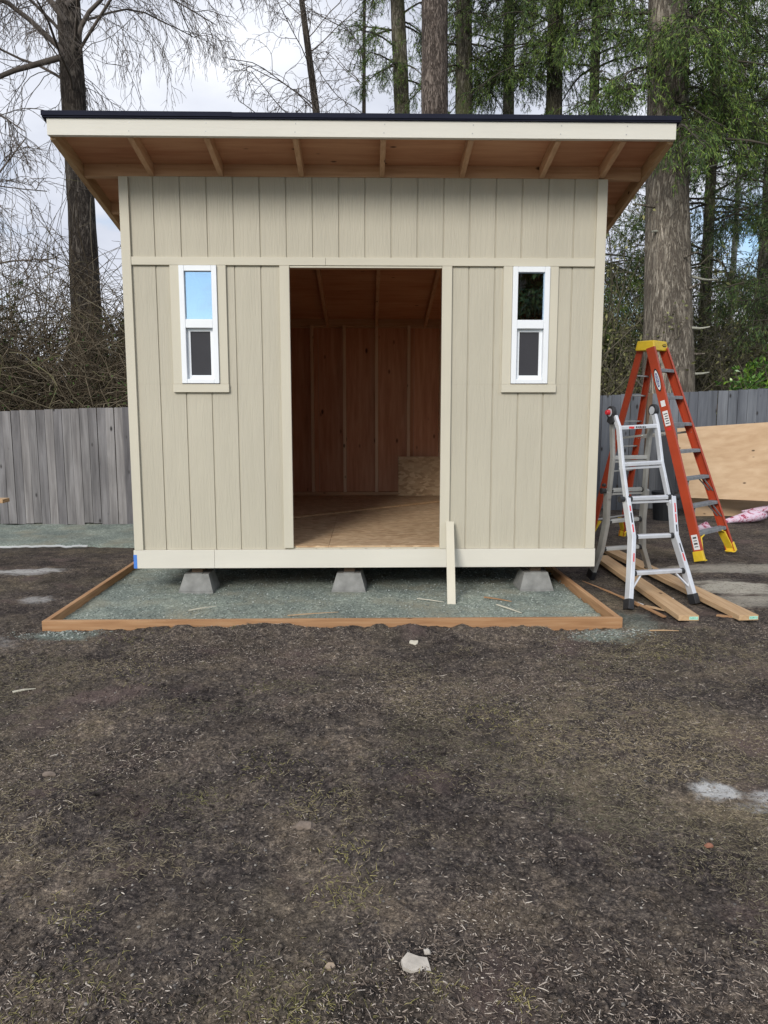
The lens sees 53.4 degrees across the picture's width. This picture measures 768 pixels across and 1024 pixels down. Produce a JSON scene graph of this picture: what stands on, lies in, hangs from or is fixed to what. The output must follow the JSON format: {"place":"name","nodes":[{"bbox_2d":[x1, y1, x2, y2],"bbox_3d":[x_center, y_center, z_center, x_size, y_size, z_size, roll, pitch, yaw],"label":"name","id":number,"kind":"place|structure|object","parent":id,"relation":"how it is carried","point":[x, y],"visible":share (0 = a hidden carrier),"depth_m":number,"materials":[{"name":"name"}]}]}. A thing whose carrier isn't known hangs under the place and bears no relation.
{"place":"outdoors","nodes":[
{"label":"outdoors","id":0,"kind":"place"},
{"bbox_2d":[0,523,133,547],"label":"gravel path","id":1,"kind":"structure","parent":0,"point":[106,535],"depth_m":9.66,"materials":[{"name":"grey gravel"}]},
{"bbox_2d":[293,500,439,518],"bbox_3d":[-0.170,-0.035,8.382,2.791,0.018,0.085,-7,10,-40],"label":"trim board","id":2,"kind":"object","parent":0,"point":[360,509],"depth_m":8.30,"materials":[{"name":"brown wood"}]},
{"bbox_2d":[0,472,767,1023],"bbox_3d":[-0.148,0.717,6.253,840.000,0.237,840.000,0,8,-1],"label":"ground","id":3,"kind":"structure","parent":0,"point":[38,586],"depth_m":2.92,"materials":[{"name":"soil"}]},
{"bbox_2d":[0,280,22,368],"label":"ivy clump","id":4,"kind":"object","parent":3,"relation":"on","point":[9,312],"visible":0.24,"depth_m":13.65,"materials":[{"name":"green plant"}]},
{"bbox_2d":[12,688,35,692],"bbox_3d":[-1.914,0.949,4.059,0.114,0.013,0.016,-6,10,-36],"label":"wood sliver","id":5,"kind":"object","parent":3,"relation":"on","point":[23,690],"visible":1,"depth_m":4.05,"materials":[{"name":"wood"}]},
{"bbox_2d":[0,0,87,406],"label":"bare tree","id":6,"kind":"object","parent":3,"relation":"on","point":[17,151],"visible":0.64,"depth_m":12.79,"materials":[{"name":"brown plant"}]},
{"bbox_2d":[0,545,87,547],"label":"landscape fabric","id":7,"kind":"object","parent":3,"relation":"on","point":[36,546],"visible":1,"depth_m":8.62,"materials":[{"name":"white fabric"}]},
{"bbox_2d":[42,771,55,776],"bbox_3d":[-1.380,1.078,3.137,0.060,0.020,0.037,-3,8,-18],"label":"dark stone","id":8,"kind":"object","parent":3,"relation":"on","point":[49,773],"visible":1,"depth_m":3.13,"materials":[{"name":"stone"}]},
{"bbox_2d":[0,151,127,523],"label":"bramble thicket","id":9,"kind":"object","parent":3,"relation":"on","point":[50,374],"visible":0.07,"depth_m":11.92,"materials":[{"name":"plant"}]},
{"bbox_2d":[0,308,127,446],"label":"bramble leaves","id":10,"kind":"object","parent":9,"relation":"attached to","point":[59,367],"visible":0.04,"depth_m":11.04,"materials":[{"name":"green plant"}]},
{"bbox_2d":[0,407,132,524],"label":"picket fence","id":11,"kind":"object","parent":3,"relation":"on","point":[58,476],"visible":0.2,"depth_m":10.62,"materials":[{"name":"grey wood"}]},
{"bbox_2d":[92,312,126,377],"bbox_3d":[-5.134,-2.170,14.418,0.763,3.398,0.733,7,10,43],"label":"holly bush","id":12,"kind":"object","parent":3,"relation":"on","point":[110,340],"visible":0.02,"depth_m":14.18,"materials":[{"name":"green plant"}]},
{"bbox_2d":[0,0,310,388],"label":"bare tree","id":13,"kind":"object","parent":3,"relation":"on","point":[68,44],"visible":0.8,"depth_m":14.78,"materials":[{"name":"brown plant"}]},
{"bbox_2d":[217,0,388,112],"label":"bare tree","id":14,"kind":"object","parent":3,"relation":"on","point":[314,102],"visible":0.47,"depth_m":19.29,"materials":[{"name":"brown plant"}]},
{"bbox_2d":[293,821,315,829],"bbox_3d":[-0.286,1.123,2.731,0.087,0.026,0.048,0,8,-1],"label":"stone","id":15,"kind":"object","parent":3,"relation":"on","point":[306,825],"visible":0.99,"depth_m":2.72,"materials":[{"name":"grey stone"}]},
{"bbox_2d":[325,962,334,970],"bbox_3d":[-0.145,1.219,2.047,0.029,0.013,0.021,0,8,-1],"label":"stone","id":16,"kind":"object","parent":3,"relation":"on","point":[328,965],"visible":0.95,"depth_m":2.04,"materials":[{"name":"beige stone"}]},
{"bbox_2d":[62,567,601,619],"bbox_3d":[-0.394,0.463,7.724,3.872,0.048,5.016,0,8,-1],"label":"gravel pad","id":17,"kind":"object","parent":3,"relation":"on","point":[424,582],"visible":0.34,"depth_m":6.06,"materials":[{"name":"grey gravel"}]},
{"bbox_2d":[179,568,219,593],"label":"pier block","id":18,"kind":"structure","parent":17,"relation":"on","point":[206,581],"depth_m":6.19,"materials":[{"name":"concrete"}]},
{"bbox_2d":[288,612,333,615],"bbox_3d":[-0.511,0.733,5.505,0.370,0.009,0.013,-2,8,-14],"label":"pale lath","id":19,"kind":"object","parent":17,"relation":"on","point":[310,613],"visible":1,"depth_m":5.49,"materials":[{"name":"brown wood"}]},
{"bbox_2d":[42,562,622,631],"bbox_3d":[-0.391,0.435,7.718,3.951,0.090,5.092,0,8,-1],"label":"timber frame","id":20,"kind":"object","parent":17,"relation":"on","point":[609,618],"visible":0.4,"depth_m":5.21,"materials":[{"name":"brown wood"}]},
{"bbox_2d":[331,568,366,591],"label":"pier block","id":21,"kind":"structure","parent":17,"relation":"on","point":[350,581],"depth_m":6.22,"materials":[{"name":"concrete"}]},
{"bbox_2d":[40,110,681,571],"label":"shed","id":22,"kind":"structure","parent":21,"relation":"on","point":[330,312],"depth_m":5.97,"materials":[{"name":"paint"}]},
{"bbox_2d":[178,265,219,383],"bbox_3d":[-1.428,-1.449,5.922,0.288,0.891,0.080,0,8,-1],"label":"window","id":23,"kind":"structure","parent":22,"relation":"in","point":[198,297],"depth_m":5.90,"materials":[{"name":"white plastic"}]},
{"bbox_2d":[398,457,439,495],"bbox_3d":[0.629,-0.460,9.749,0.892,0.493,0.088,0,8,-1],"label":"osb panel","id":24,"kind":"object","parent":22,"relation":"on","point":[418,476],"visible":0.64,"depth_m":9.74,"materials":[{"name":"brown wood"}]},
{"bbox_2d":[510,266,550,383],"bbox_3d":[1.140,-1.457,5.977,0.288,0.891,0.080,0,8,-1],"label":"window","id":25,"kind":"structure","parent":22,"relation":"in","point":[530,285],"depth_m":5.95,"materials":[{"name":"white plastic"}]},
{"bbox_2d":[446,521,455,603],"bbox_3d":[0.523,0.394,5.984,0.065,0.595,0.390,0,8,2],"label":"leaning board","id":26,"kind":"object","parent":17,"relation":"on","point":[450,563],"visible":1,"depth_m":5.97,"materials":[{"name":"paint"}]},
{"bbox_2d":[484,596,511,601],"bbox_3d":[0.883,0.676,5.925,0.236,0.012,0.016,6,10,36],"label":"pale lath","id":27,"kind":"object","parent":17,"relation":"on","point":[496,598],"visible":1,"depth_m":5.92,"materials":[{"name":"beige wood"}]},
{"bbox_2d":[496,604,520,612],"bbox_3d":[0.923,0.714,5.646,0.014,0.011,0.283,-4,9,-30],"label":"pale lath","id":28,"kind":"object","parent":17,"relation":"on","point":[508,608],"visible":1,"depth_m":5.65,"materials":[{"name":"paint"}]},
{"bbox_2d":[513,567,553,591],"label":"pier block","id":29,"kind":"structure","parent":17,"relation":"on","point":[526,579],"depth_m":6.25,"materials":[{"name":"concrete"}]},
{"bbox_2d":[7,567,673,645],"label":"gravel stones","id":30,"kind":"object","parent":3,"relation":"on","point":[62,632],"visible":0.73,"depth_m":5.83,"materials":[{"name":"grey gravel"}]},
{"bbox_2d":[295,0,419,113],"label":"bare tree","id":31,"kind":"object","parent":3,"relation":"on","point":[363,90],"visible":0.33,"depth_m":22.11,"materials":[{"name":"brown plant"}]},
{"bbox_2d":[0,622,767,1023],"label":"wood chips","id":32,"kind":"object","parent":3,"relation":"on","point":[352,966],"visible":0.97,"depth_m":2.22,"materials":[{"name":"brown wood"}]},
{"bbox_2d":[0,624,767,989],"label":"dry thatch","id":33,"kind":"object","parent":3,"relation":"on","point":[628,740],"visible":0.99,"depth_m":3.26,"materials":[{"name":"brown plant"}]},
{"bbox_2d":[0,620,767,1023],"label":"pebbles","id":34,"kind":"object","parent":3,"relation":"on","point":[346,850],"visible":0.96,"depth_m":2.50,"materials":[{"name":"grey stone"}]},
{"bbox_2d":[334,0,455,113],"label":"conifer","id":35,"kind":"object","parent":3,"relation":"on","point":[400,80],"visible":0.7,"depth_m":19.81,"materials":[{"name":"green plant"}]},
{"bbox_2d":[409,640,417,644],"bbox_3d":[0.191,0.846,4.927,0.057,0.021,0.056,1,8,8],"label":"wood chip","id":36,"kind":"object","parent":3,"relation":"on","point":[413,642],"visible":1,"depth_m":4.92,"materials":[{"name":"paint"}]},
{"bbox_2d":[401,952,430,972],"bbox_3d":[0.087,1.209,2.041,0.088,0.025,0.051,2,8,14],"label":"flat stone","id":37,"kind":"object","parent":3,"relation":"on","point":[411,963],"visible":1,"depth_m":2.04,"materials":[{"name":"white stone"}]},
{"bbox_2d":[424,948,430,954],"bbox_3d":[0.118,1.201,2.086,0.019,0.014,0.018,0,8,-1],"label":"pebble","id":38,"kind":"object","parent":3,"relation":"on","point":[427,951],"visible":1,"depth_m":2.08,"materials":[{"name":"stone"}]},
{"bbox_2d":[421,0,447,113],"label":"conifer","id":39,"kind":"object","parent":3,"relation":"on","point":[434,75],"visible":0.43,"depth_m":14.78,"materials":[{"name":"brown plant"}]},
{"bbox_2d":[389,0,521,113],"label":"conifer","id":40,"kind":"object","parent":3,"relation":"on","point":[461,83],"visible":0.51,"depth_m":18.84,"materials":[{"name":"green plant"}]},
{"bbox_2d":[448,0,587,113],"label":"conifer","id":41,"kind":"object","parent":3,"relation":"on","point":[507,106],"visible":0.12,"depth_m":21.77,"materials":[{"name":"green plant"}]},
{"bbox_2d":[448,0,647,114],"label":"conifer","id":42,"kind":"object","parent":3,"relation":"on","point":[554,96],"visible":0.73,"depth_m":18.44,"materials":[{"name":"green plant"}]},
{"bbox_2d":[499,0,690,394],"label":"hemlock","id":43,"kind":"object","parent":3,"relation":"on","point":[593,66],"visible":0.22,"depth_m":17.59,"materials":[{"name":"green plant"}]},
{"bbox_2d":[583,581,638,605],"bbox_3d":[1.819,0.647,6.152,0.027,0.013,0.852,-2,8,-14],"label":"wood sliver","id":44,"kind":"object","parent":3,"relation":"on","point":[609,591],"visible":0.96,"depth_m":6.18,"materials":[{"name":"brown wood"}]},
{"bbox_2d":[600,588,665,617],"bbox_3d":[1.900,0.686,5.862,0.040,0.015,0.883,-2,8,-13],"label":"wood sliver","id":45,"kind":"object","parent":3,"relation":"on","point":[651,610],"visible":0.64,"depth_m":5.66,"materials":[{"name":"brown wood"}]},
{"bbox_2d":[516,0,767,402],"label":"fir tree","id":46,"kind":"object","parent":3,"relation":"on","point":[672,35],"visible":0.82,"depth_m":12.10,"materials":[{"name":"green plant"}]},
{"bbox_2d":[586,404,699,609],"bbox_3d":[2.105,-0.098,6.203,0.701,1.542,1.302,0,8,-1],"label":"aluminium ladder","id":47,"kind":"object","parent":3,"relation":"on","point":[645,498],"visible":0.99,"depth_m":5.98,"materials":[{"name":"silver metal"}]},
{"bbox_2d":[600,555,698,620],"bbox_3d":[2.129,0.592,6.418,0.142,0.044,2.239,0,8,0],"label":"lumber board","id":48,"kind":"object","parent":3,"relation":"on","point":[674,608],"visible":0.98,"depth_m":5.92,"materials":[{"name":"brown wood"}]},
{"bbox_2d":[645,605,663,610],"bbox_3d":[2.013,0.714,5.662,0.035,0.014,0.173,-5,9,-34],"label":"wood sliver","id":49,"kind":"object","parent":3,"relation":"on","point":[653,607],"visible":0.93,"depth_m":5.66,"materials":[{"name":"brown wood"}]},
{"bbox_2d":[649,630,678,630],"bbox_3d":[1.877,0.794,5.114,0.201,0.011,0.011,0,8,3],"label":"wood sliver","id":50,"kind":"object","parent":3,"relation":"on","point":[663,630],"visible":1,"depth_m":5.11,"materials":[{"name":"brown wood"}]},
{"bbox_2d":[595,340,736,561],"bbox_3d":[2.921,-0.674,8.057,0.884,2.190,1.403,-7,10,-41],"label":"step ladder","id":51,"kind":"object","parent":3,"relation":"on","point":[651,348],"visible":0.97,"depth_m":7.82,"materials":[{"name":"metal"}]},
{"bbox_2d":[607,1,750,265],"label":"alder","id":52,"kind":"object","parent":3,"relation":"on","point":[689,175],"visible":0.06,"depth_m":18.64,"materials":[{"name":"green plant"}]},
{"bbox_2d":[604,550,758,620],"bbox_3d":[2.430,0.558,6.673,0.142,0.044,2.743,-1,8,-5],"label":"lumber board","id":53,"kind":"object","parent":3,"relation":"on","point":[733,610],"visible":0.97,"depth_m":5.91,"materials":[{"name":"brown wood"}]},
{"bbox_2d":[596,389,767,509],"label":"picket fence","id":54,"kind":"object","parent":3,"relation":"on","point":[731,407],"visible":0.24,"depth_m":11.16,"materials":[{"name":"grey wood"}]},
{"bbox_2d":[677,422,767,500],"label":"plywood sheet","id":55,"kind":"object","parent":54,"relation":"attached to","point":[736,456],"visible":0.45,"depth_m":10.45,"materials":[{"name":"beige wood"}]},
{"bbox_2d":[599,164,767,473],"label":"undergrowth","id":56,"kind":"object","parent":3,"relation":"on","point":[709,362],"depth_m":15.75,"materials":[{"name":"green plant"}]},
{"bbox_2d":[606,0,767,390],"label":"hemlock","id":57,"kind":"object","parent":3,"relation":"on","point":[701,255],"visible":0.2,"depth_m":16.97,"materials":[{"name":"green plant"}]},
{"bbox_2d":[698,522,717,531],"bbox_3d":[3.985,0.190,9.276,0.394,0.145,0.145,0,8,-1],"label":"crumpled cloth","id":58,"kind":"object","parent":3,"relation":"on","point":[704,525],"visible":0.25,"depth_m":9.23,"materials":[{"name":"pink fabric"}]},
{"bbox_2d":[704,842,713,847],"bbox_3d":[1.127,1.156,2.646,0.026,0.016,0.023,-4,9,-25],"label":"brick chip","id":59,"kind":"object","parent":3,"relation":"on","point":[708,845],"visible":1,"depth_m":2.64,"materials":[{"name":"orange brick"}]},
{"bbox_2d":[716,614,734,618],"bbox_3d":[2.451,0.746,5.423,0.161,0.016,0.032,6,10,39],"label":"wood sliver","id":60,"kind":"object","parent":3,"relation":"on","point":[720,615],"visible":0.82,"depth_m":5.43,"materials":[{"name":"brown wood"}]},
{"bbox_2d":[684,0,767,358],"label":"hemlock","id":61,"kind":"object","parent":3,"relation":"on","point":[760,301],"visible":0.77,"depth_m":12.95,"materials":[{"name":"green plant"}]},
{"bbox_2d":[689,0,767,362],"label":"hemlock","id":62,"kind":"object","parent":3,"relation":"on","point":[764,265],"visible":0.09,"depth_m":21.59,"materials":[{"name":"green plant"}]},
{"bbox_2d":[690,0,767,379],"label":"alder","id":63,"kind":"object","parent":3,"relation":"on","point":[733,246],"visible":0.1,"depth_m":19.82,"materials":[{"name":"green plant"}]},
{"bbox_2d":[691,498,767,515],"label":"plywood sheet","id":64,"kind":"object","parent":3,"relation":"on","point":[732,507],"depth_m":10.79,"materials":[{"name":"beige wood"}]},
{"bbox_2d":[715,345,767,390],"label":"laurel bush","id":65,"kind":"object","parent":3,"relation":"on","point":[752,379],"visible":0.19,"depth_m":13.07,"materials":[{"name":"green plant"}]},
{"bbox_2d":[716,509,767,523],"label":"cloth bundle","id":66,"kind":"object","parent":3,"relation":"on","point":[753,515],"visible":0.81,"depth_m":9.99,"materials":[{"name":"pink fabric"}]},
{"bbox_2d":[741,505,767,512],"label":"cloth heap","id":67,"kind":"object","parent":3,"relation":"on","point":[764,508],"visible":0.67,"depth_m":10.37,"materials":[{"name":"fabric"}]},
{"bbox_3d":[-4.119,0.240,7.163,0.508,0.674,0.900,0,8,-1],"label":"sawhorse","id":68,"kind":"object","parent":3,"relation":"on","visible":0},
{"bbox_2d":[0,498,9,502],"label":"plank","id":69,"kind":"object","parent":68,"relation":"on","point":[3,500],"visible":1,"depth_m":7.07,"materials":[{"name":"brown wood"}]},
{"bbox_2d":[0,0,767,361],"label":"sky","id":70,"kind":"structure","parent":0,"point":[213,94],"materials":[{"name":"white"}]},
{"bbox_2d":[651,490,678,520],"bbox_3d":[3.795,-0.077,10.319,0.346,0.405,0.346,0,8,-1],"label":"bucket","id":71,"kind":"object","parent":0,"point":[660,511],"visible":0.61,"depth_m":10.21,"materials":[{"name":"black plastic"}]},
{"bbox_2d":[660,430,677,516],"bbox_3d":[3.957,-0.526,10.630,0.162,1.206,0.364,-2,8,-12],"label":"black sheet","id":72,"kind":"object","parent":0,"point":[668,462],"visible":0.2,"depth_m":10.63,"materials":[{"name":"black plastic"}]}
]}

